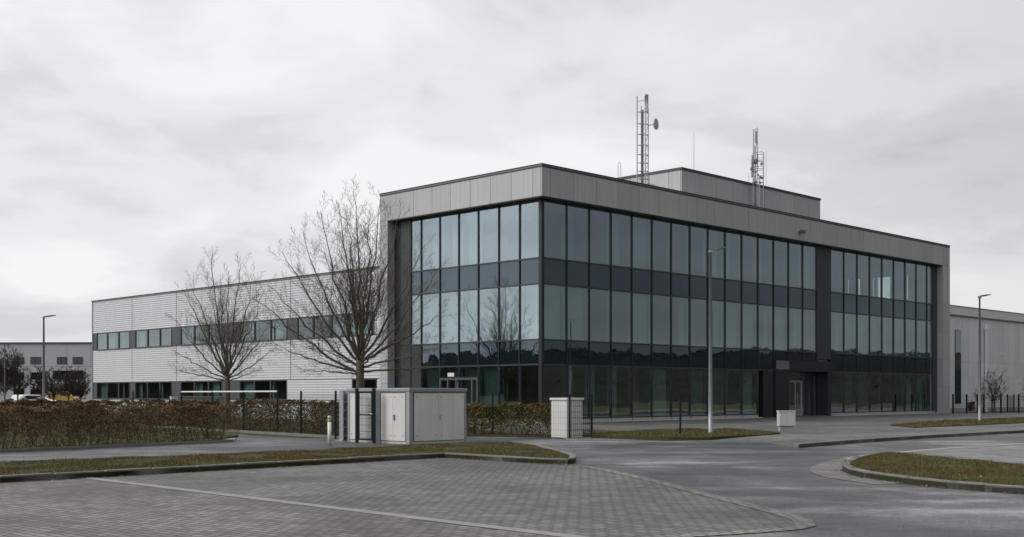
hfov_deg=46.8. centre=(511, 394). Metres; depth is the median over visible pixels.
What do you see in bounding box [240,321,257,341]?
window
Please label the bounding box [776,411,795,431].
utility box
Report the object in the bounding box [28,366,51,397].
bare tree
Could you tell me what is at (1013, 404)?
fence
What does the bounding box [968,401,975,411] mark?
shrub
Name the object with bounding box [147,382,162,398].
window
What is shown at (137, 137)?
sky
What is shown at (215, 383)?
window
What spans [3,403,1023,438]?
ground
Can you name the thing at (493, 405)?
fence
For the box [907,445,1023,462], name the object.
concrete pad
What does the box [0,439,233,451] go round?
bed kerb
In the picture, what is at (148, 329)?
window
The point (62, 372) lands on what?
window
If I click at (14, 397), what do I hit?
parked car
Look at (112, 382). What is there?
window
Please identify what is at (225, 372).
bare tree
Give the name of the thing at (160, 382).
window
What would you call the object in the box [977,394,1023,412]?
fence
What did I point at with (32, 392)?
window
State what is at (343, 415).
galvanised gate post
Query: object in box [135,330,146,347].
window
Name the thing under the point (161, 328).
window
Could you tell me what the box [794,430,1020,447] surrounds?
road kerb
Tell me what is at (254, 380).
window
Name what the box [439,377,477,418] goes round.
side door
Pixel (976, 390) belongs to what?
bare tree
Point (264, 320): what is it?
window
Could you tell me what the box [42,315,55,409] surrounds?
street lamp
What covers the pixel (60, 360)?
window
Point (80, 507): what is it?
parking paving
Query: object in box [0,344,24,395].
bare tree
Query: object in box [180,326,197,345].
window
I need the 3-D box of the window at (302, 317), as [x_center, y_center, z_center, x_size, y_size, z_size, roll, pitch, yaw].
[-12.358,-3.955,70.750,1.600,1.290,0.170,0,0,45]
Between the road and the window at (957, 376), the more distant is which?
the window at (957, 376)
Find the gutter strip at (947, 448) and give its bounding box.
[846,443,1023,458]
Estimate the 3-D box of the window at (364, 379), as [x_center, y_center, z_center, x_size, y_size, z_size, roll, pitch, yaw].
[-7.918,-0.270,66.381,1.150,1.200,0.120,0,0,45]
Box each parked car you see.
[11,395,36,406]
[19,395,59,404]
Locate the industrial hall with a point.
(1002, 341)
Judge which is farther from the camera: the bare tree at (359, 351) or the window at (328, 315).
the window at (328, 315)
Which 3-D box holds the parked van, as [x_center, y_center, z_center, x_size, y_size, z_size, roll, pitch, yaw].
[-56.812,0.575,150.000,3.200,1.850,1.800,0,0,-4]
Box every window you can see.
[30,357,40,363]
[30,372,45,378]
[30,389,39,394]
[53,370,83,378]
[57,357,66,363]
[73,357,82,363]
[96,333,109,350]
[97,383,106,398]
[107,332,117,349]
[107,382,117,398]
[118,331,130,348]
[118,382,129,398]
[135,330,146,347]
[135,382,146,398]
[147,329,159,347]
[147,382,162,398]
[160,328,171,346]
[160,382,171,398]
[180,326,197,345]
[181,381,197,395]
[194,325,206,344]
[194,381,207,395]
[208,381,221,395]
[239,380,253,399]
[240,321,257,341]
[254,320,273,341]
[254,380,273,399]
[270,319,287,340]
[270,380,286,399]
[297,317,312,338]
[313,315,330,337]
[331,314,348,336]
[349,314,358,335]
[361,314,372,334]
[364,379,376,387]
[954,330,960,403]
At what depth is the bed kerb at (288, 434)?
43.73 m
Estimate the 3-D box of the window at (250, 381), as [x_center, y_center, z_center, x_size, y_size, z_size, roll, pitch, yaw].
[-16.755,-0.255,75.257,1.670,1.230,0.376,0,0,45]
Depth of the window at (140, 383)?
85.43 m
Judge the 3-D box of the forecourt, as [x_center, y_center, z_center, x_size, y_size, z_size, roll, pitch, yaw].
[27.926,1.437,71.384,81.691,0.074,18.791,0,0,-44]
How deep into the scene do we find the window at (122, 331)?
87.20 m
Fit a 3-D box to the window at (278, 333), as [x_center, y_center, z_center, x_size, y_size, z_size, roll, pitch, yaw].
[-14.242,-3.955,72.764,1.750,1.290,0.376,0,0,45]
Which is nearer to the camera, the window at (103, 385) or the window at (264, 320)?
the window at (264, 320)
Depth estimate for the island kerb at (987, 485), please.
19.41 m
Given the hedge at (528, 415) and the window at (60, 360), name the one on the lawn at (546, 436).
the hedge at (528, 415)
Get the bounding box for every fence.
[132,391,348,438]
[467,394,592,437]
[952,394,1023,413]
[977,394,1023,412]
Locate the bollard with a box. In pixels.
[327,416,331,445]
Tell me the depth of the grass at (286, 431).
49.84 m
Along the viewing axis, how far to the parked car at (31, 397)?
127.15 m
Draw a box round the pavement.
[563,423,1023,443]
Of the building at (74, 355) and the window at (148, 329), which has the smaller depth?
the window at (148, 329)
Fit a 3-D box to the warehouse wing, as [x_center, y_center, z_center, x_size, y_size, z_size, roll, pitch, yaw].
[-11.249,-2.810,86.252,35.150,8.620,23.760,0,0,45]
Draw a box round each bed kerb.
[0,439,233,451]
[130,424,338,438]
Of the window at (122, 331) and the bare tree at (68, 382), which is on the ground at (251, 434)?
the bare tree at (68, 382)
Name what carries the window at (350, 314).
in the warehouse wing
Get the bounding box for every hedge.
[0,397,219,425]
[0,401,246,448]
[226,397,303,431]
[290,399,338,433]
[466,401,550,435]
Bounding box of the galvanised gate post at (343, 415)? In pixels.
[335,390,347,440]
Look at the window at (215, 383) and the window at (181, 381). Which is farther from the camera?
the window at (181, 381)
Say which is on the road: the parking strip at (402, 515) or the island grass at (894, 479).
the island grass at (894, 479)
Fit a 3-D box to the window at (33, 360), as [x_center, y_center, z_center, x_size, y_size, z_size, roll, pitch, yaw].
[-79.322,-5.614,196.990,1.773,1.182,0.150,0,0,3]
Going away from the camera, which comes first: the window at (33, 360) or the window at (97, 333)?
the window at (97, 333)
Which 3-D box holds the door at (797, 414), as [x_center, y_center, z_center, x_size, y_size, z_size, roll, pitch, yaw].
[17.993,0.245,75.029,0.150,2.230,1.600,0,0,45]
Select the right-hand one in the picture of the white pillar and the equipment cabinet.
the white pillar
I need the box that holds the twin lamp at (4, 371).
[1,342,7,399]
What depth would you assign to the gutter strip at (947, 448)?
32.38 m
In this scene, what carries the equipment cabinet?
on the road
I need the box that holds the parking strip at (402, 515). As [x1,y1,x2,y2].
[85,477,587,536]
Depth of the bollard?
34.43 m
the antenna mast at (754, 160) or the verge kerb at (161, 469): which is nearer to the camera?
the verge kerb at (161, 469)
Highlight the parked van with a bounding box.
[49,391,77,404]
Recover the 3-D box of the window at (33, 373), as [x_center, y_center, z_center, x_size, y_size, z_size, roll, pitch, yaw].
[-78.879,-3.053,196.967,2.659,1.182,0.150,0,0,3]
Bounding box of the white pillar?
[550,398,583,437]
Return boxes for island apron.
[810,456,898,483]
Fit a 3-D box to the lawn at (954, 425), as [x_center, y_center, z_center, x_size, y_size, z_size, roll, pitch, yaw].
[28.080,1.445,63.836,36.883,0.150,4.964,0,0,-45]
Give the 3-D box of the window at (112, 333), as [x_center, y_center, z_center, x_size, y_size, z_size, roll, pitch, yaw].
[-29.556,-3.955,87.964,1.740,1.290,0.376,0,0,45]
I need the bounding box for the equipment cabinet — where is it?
[346,388,467,443]
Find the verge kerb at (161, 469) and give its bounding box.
[0,441,575,482]
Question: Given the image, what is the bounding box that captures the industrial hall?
[950,305,1023,412]
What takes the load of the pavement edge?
on the road
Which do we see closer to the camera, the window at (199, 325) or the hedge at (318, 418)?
the hedge at (318, 418)
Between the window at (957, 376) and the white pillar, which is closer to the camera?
the white pillar
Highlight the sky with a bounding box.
[0,0,1023,341]
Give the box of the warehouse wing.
[91,266,379,419]
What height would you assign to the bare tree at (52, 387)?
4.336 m
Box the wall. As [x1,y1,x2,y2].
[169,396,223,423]
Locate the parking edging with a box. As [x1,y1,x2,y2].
[581,466,815,536]
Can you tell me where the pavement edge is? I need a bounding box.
[587,430,1023,447]
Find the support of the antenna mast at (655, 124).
on the office building at (561, 282)
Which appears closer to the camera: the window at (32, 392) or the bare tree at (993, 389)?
the bare tree at (993, 389)
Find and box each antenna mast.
[637,94,658,183]
[750,128,763,207]
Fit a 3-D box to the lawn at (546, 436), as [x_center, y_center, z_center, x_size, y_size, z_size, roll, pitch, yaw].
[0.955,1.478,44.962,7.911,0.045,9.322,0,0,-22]
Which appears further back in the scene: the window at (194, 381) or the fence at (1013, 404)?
the fence at (1013, 404)
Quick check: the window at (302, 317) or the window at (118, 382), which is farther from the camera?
the window at (118, 382)
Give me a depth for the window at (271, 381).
73.29 m
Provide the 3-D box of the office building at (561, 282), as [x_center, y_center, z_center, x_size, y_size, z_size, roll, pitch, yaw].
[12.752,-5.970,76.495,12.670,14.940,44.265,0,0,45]
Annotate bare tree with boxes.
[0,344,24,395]
[9,353,33,400]
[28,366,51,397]
[39,368,64,401]
[55,366,83,404]
[71,368,90,399]
[165,247,282,422]
[246,174,455,387]
[971,386,987,404]
[981,368,1008,412]
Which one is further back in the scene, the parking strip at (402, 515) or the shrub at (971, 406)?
the shrub at (971, 406)
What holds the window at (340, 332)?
in the warehouse wing
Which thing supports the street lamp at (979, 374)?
on the lawn at (954, 425)
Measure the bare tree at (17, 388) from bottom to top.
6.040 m
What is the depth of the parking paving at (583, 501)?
17.60 m
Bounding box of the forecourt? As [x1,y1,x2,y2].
[469,413,1023,437]
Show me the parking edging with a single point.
(800, 522)
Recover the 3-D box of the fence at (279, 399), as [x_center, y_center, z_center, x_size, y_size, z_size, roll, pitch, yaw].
[-11.348,0.684,47.618,0.835,1.632,21.793,0,0,-36]
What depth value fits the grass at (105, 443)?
38.34 m
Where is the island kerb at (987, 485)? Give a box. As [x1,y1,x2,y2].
[842,452,1023,493]
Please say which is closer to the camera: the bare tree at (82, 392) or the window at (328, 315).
the window at (328, 315)
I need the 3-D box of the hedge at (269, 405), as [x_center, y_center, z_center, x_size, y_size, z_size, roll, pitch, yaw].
[-10.198,0.805,47.505,1.536,1.407,5.407,0,0,-38]
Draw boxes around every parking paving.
[0,478,558,536]
[96,458,793,536]
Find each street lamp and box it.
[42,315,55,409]
[708,246,726,433]
[978,294,990,420]
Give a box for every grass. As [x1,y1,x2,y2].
[0,423,235,448]
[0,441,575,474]
[0,442,575,482]
[175,421,338,435]
[842,454,1023,493]
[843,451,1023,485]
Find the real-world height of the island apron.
0.001 m
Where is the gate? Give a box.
[355,388,375,442]
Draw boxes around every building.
[0,342,91,401]
[379,163,950,423]
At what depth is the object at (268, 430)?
48.61 m
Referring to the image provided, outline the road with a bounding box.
[0,433,1023,536]
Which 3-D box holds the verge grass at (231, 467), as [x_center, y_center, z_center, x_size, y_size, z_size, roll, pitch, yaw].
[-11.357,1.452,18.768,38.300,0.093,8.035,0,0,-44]
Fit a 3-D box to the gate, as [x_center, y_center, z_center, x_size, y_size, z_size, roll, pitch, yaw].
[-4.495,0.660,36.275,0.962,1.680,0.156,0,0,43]
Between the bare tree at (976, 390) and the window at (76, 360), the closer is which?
the bare tree at (976, 390)
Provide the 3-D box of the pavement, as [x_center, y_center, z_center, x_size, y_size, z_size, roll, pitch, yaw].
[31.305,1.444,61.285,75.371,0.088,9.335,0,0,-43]
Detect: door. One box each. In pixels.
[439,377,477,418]
[790,380,801,415]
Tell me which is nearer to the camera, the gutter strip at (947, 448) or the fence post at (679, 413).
the gutter strip at (947, 448)
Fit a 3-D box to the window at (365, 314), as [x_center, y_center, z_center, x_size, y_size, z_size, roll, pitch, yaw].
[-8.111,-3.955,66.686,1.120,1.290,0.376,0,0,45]
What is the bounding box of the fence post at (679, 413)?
[679,394,680,432]

